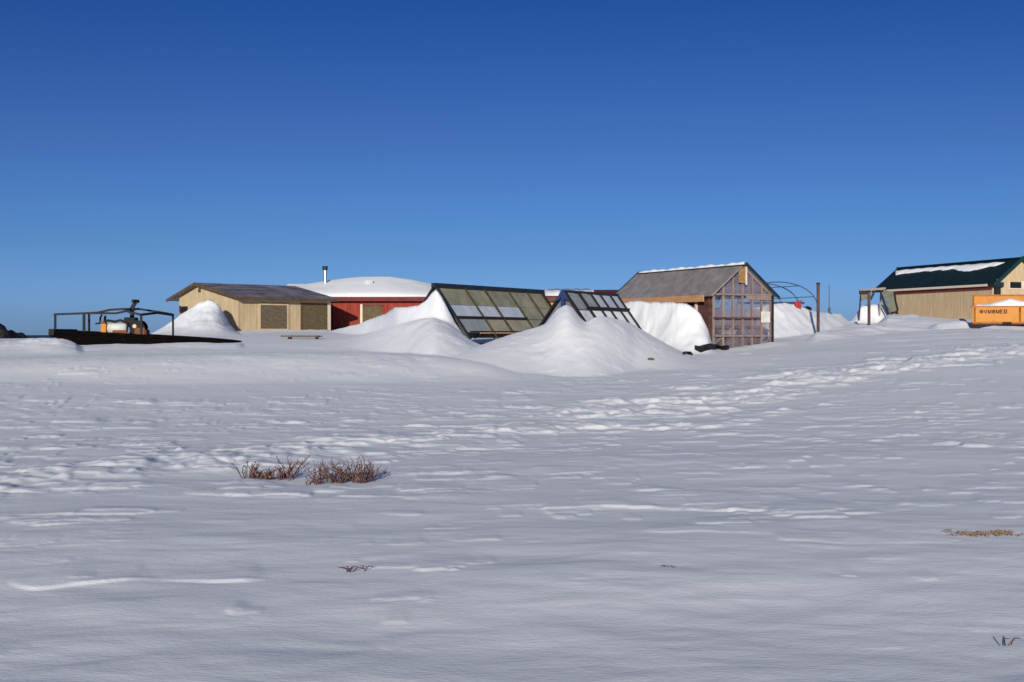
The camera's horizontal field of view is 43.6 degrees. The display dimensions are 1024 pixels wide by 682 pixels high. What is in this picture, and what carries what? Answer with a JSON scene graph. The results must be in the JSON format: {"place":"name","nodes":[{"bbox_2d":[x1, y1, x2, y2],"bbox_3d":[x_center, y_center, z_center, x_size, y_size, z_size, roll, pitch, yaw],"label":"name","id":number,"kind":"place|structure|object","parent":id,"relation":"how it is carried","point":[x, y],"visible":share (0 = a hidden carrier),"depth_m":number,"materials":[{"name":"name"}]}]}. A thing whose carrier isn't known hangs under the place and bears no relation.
{"place":"outdoors","nodes":[
{"label":"outdoors","id":0,"kind":"place"},
{"bbox_2d":[26,335,53,337],"bbox_3d":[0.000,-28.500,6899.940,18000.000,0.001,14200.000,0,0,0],"label":"sea","id":1,"kind":"structure","parent":0,"point":[38,336],"depth_m":4043.25,"materials":[{"name":"blue liquid"}]},
{"bbox_2d":[0,290,1023,681],"bbox_3d":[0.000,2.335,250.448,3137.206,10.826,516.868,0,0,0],"label":"ground","id":2,"kind":"structure","parent":0,"point":[558,492],"depth_m":11.90,"materials":[{"name":"white snow"}]},
{"bbox_2d":[0,323,9,338],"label":"rock","id":3,"kind":"object","parent":2,"relation":"on","point":[4,333],"visible":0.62,"depth_m":75.72,"materials":[{"name":"grey stone"}]},
{"bbox_2d":[8,330,18,337],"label":"rock","id":4,"kind":"object","parent":2,"relation":"on","point":[13,334],"visible":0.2,"depth_m":77.90,"materials":[{"name":"grey stone"}]},
{"bbox_2d":[17,332,26,337],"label":"rock","id":5,"kind":"object","parent":2,"relation":"on","point":[21,335],"visible":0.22,"depth_m":79.99,"materials":[{"name":"grey stone"}]},
{"bbox_2d":[48,308,241,344],"bbox_3d":[-14.590,-0.595,51.248,6.958,1.512,2.700,0,0,0],"label":"flatbed sled","id":6,"kind":"object","parent":2,"relation":"on","point":[83,337],"visible":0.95,"depth_m":50.00,"materials":[{"name":"metal"}]},
{"bbox_2d":[95,314,131,333],"bbox_3d":[-15.839,-0.668,50.882,1.418,0.800,0.530,0,0,0],"label":"engine unit","id":7,"kind":"object","parent":6,"relation":"on","point":[114,327],"visible":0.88,"depth_m":50.72,"materials":[{"name":"white paint"}]},
{"bbox_2d":[124,299,139,323],"bbox_3d":[-15.188,-0.971,51.146,0.512,1.376,0.500,0,0,0],"label":"winch post","id":8,"kind":"object","parent":6,"relation":"on","point":[130,319],"visible":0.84,"depth_m":51.06,"materials":[{"name":"metal"}]},
{"bbox_2d":[129,320,149,334],"bbox_3d":[-14.806,-0.526,50.853,0.680,0.600,0.630,0,0,0],"label":"cable reel","id":9,"kind":"object","parent":6,"relation":"on","point":[134,327],"visible":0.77,"depth_m":50.63,"materials":[{"name":"metal"}]},
{"bbox_2d":[166,282,338,330],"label":"timber hut","id":10,"kind":"object","parent":2,"relation":"on","point":[259,307],"visible":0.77,"depth_m":70.23,"materials":[{"name":"beige wood"}]},
{"bbox_2d":[179,305,187,313],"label":"vent window","id":11,"kind":"structure","parent":10,"relation":"in","point":[182,309],"depth_m":71.87,"materials":[{"name":"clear glass"}]},
{"bbox_2d":[229,452,311,480],"bbox_3d":[-2.713,1.415,14.314,0.907,0.316,0.525,0,0,0],"label":"willow shrub","id":12,"kind":"object","parent":2,"relation":"on","point":[254,472],"visible":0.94,"depth_m":14.28,"materials":[{"name":"beige plant"}]},
{"bbox_2d":[281,335,321,338],"bbox_3d":[-8.949,-0.151,54.419,1.700,0.180,0.500,0,0,-3],"label":"bench","id":13,"kind":"object","parent":2,"relation":"on","point":[291,336],"visible":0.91,"depth_m":54.17,"materials":[{"name":"wood"}]},
{"bbox_2d":[303,456,381,484],"bbox_3d":[-1.858,1.409,14.019,0.868,0.326,0.783,0,0,0],"label":"willow shrub","id":14,"kind":"object","parent":2,"relation":"on","point":[360,476],"visible":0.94,"depth_m":13.87,"materials":[{"name":"beige plant"}]},
{"bbox_2d":[338,565,372,571],"bbox_3d":[-1.040,1.528,8.575,0.235,0.040,0.098,0,0,-18],"label":"grass tuft","id":15,"kind":"object","parent":2,"relation":"on","point":[349,569],"visible":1,"depth_m":8.57,"materials":[{"name":"brown plant"}]},
{"bbox_2d":[322,266,425,330],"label":"red house","id":16,"kind":"structure","parent":2,"relation":"on","point":[347,311],"depth_m":75.99,"materials":[{"name":"red wood"}]},
{"bbox_2d":[286,277,431,296],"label":"roof snow","id":17,"kind":"structure","parent":16,"relation":"on","point":[378,287],"depth_m":77.31,"materials":[{"name":"white snow"}]},
{"bbox_2d":[422,283,551,339],"bbox_3d":[-0.822,-1.134,51.598,3.183,2.118,8.600,0,0,30],"label":"cold frame","id":18,"kind":"object","parent":2,"relation":"on","point":[475,311],"visible":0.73,"depth_m":50.48,"materials":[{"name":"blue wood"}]},
{"bbox_2d":[544,290,617,304],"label":"red shed","id":19,"kind":"structure","parent":2,"relation":"on","point":[551,299],"depth_m":70.67,"materials":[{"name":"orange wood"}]},
{"bbox_2d":[538,290,641,328],"bbox_3d":[2.850,-0.683,45.968,3.205,2.173,4.715,0,0,28],"label":"cold frame","id":20,"kind":"object","parent":2,"relation":"on","point":[586,306],"visible":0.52,"depth_m":45.38,"materials":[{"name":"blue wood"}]},
{"bbox_2d":[682,351,692,354],"bbox_3d":[6.215,0.516,45.069,0.260,0.322,3.560,0,0,10],"label":"torn tarp","id":21,"kind":"object","parent":2,"relation":"on","point":[688,352],"visible":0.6,"depth_m":46.01,"materials":[{"name":"black plastic"}]},
{"bbox_2d":[616,262,779,347],"bbox_3d":[7.356,-1.396,54.401,3.242,3.448,8.875,0,0,-25],"label":"timber greenhouse","id":22,"kind":"object","parent":2,"relation":"on","point":[700,290],"visible":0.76,"depth_m":51.19,"materials":[{"name":"red wood"}]},
{"bbox_2d":[694,343,728,351],"bbox_3d":[7.663,0.281,48.337,0.855,0.386,3.806,0,0,23],"label":"torn tarp","id":23,"kind":"object","parent":2,"relation":"on","point":[705,347],"visible":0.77,"depth_m":47.16,"materials":[{"name":"black plastic"}]},
{"bbox_2d":[720,281,816,316],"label":"hoop tunnel","id":24,"kind":"structure","parent":2,"relation":"on","point":[738,302],"depth_m":63.04,"materials":[{"name":"grey metal"}]},
{"bbox_2d":[794,300,801,307],"bbox_3d":[13.605,-1.751,60.800,0.375,0.413,0.200,0,0,-17],"label":"fuel can","id":25,"kind":"object","parent":2,"relation":"on","point":[797,304],"visible":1,"depth_m":60.70,"materials":[{"name":"red plastic"}]},
{"bbox_2d":[816,283,819,331],"bbox_3d":[13.633,-1.297,56.994,0.144,2.592,0.144,0,0,0],"label":"timber post","id":26,"kind":"object","parent":2,"relation":"on","point":[818,307],"visible":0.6,"depth_m":56.93,"materials":[{"name":"brown wood"}]},
{"bbox_2d":[827,285,831,313],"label":"antenna mast","id":27,"kind":"object","parent":2,"relation":"on","point":[829,302],"visible":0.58,"depth_m":99.96,"materials":[{"name":"grey metal"}]},
{"bbox_2d":[867,291,870,324],"bbox_3d":[17.570,-1.464,62.993,0.144,2.022,0.144,0,0,0],"label":"timber post","id":28,"kind":"object","parent":2,"relation":"on","point":[869,309],"visible":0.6,"depth_m":62.93,"materials":[{"name":"brown wood"}]},
{"bbox_2d":[858,287,898,320],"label":"canvas rack","id":29,"kind":"object","parent":2,"relation":"on","point":[890,300],"visible":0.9,"depth_m":68.86,"materials":[{"name":"fabric"}]},
{"bbox_2d":[871,256,1023,318],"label":"green roofed hut","id":30,"kind":"object","parent":2,"relation":"on","point":[947,294],"visible":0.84,"depth_m":79.11,"materials":[{"name":"beige wood"}]},
{"bbox_2d":[1009,281,1023,288],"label":"window","id":31,"kind":"structure","parent":30,"relation":"in","point":[1012,285],"depth_m":75.47,"materials":[{"name":"white glass"}]},
{"bbox_2d":[942,529,1023,536],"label":"grass tuft","id":32,"kind":"object","parent":2,"relation":"on","point":[995,532],"visible":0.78,"depth_m":9.77,"materials":[{"name":"plant"}]},
{"bbox_2d":[968,294,1023,327],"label":"skip container","id":33,"kind":"object","parent":2,"relation":"on","point":[992,315],"visible":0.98,"depth_m":57.34,"materials":[{"name":"orange metal"}]},
{"bbox_2d":[976,298,1023,305],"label":"snow heap","id":34,"kind":"object","parent":33,"relation":"in","point":[1010,302],"visible":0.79,"depth_m":57.58,"materials":[{"name":"white snow"}]},
{"bbox_2d":[1003,636,1020,645],"bbox_3d":[2.539,1.532,6.543,0.095,0.042,0.078,0,0,42],"label":"grass tuft","id":35,"kind":"object","parent":2,"relation":"on","point":[1012,640],"visible":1,"depth_m":6.53,"materials":[{"name":"brown plant"}]},
{"bbox_2d":[0,0,1023,334],"label":"sky","id":36,"kind":"structure","parent":0,"point":[150,150],"materials":[{"name":"blue"}]},
{"bbox_2d":[545,289,593,295],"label":"roof snow","id":37,"kind":"structure","parent":0,"point":[552,292],"depth_m":70.75,"materials":[{"name":"white snow"}]},
{"bbox_2d":[639,262,745,272],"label":"ridge snow","id":38,"kind":"structure","parent":0,"point":[681,268],"depth_m":53.69,"materials":[{"name":"white snow"}]},
{"bbox_2d":[895,262,1004,274],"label":"roof snow","id":39,"kind":"structure","parent":0,"point":[968,267],"depth_m":80.30,"materials":[{"name":"white snow"}]}
]}

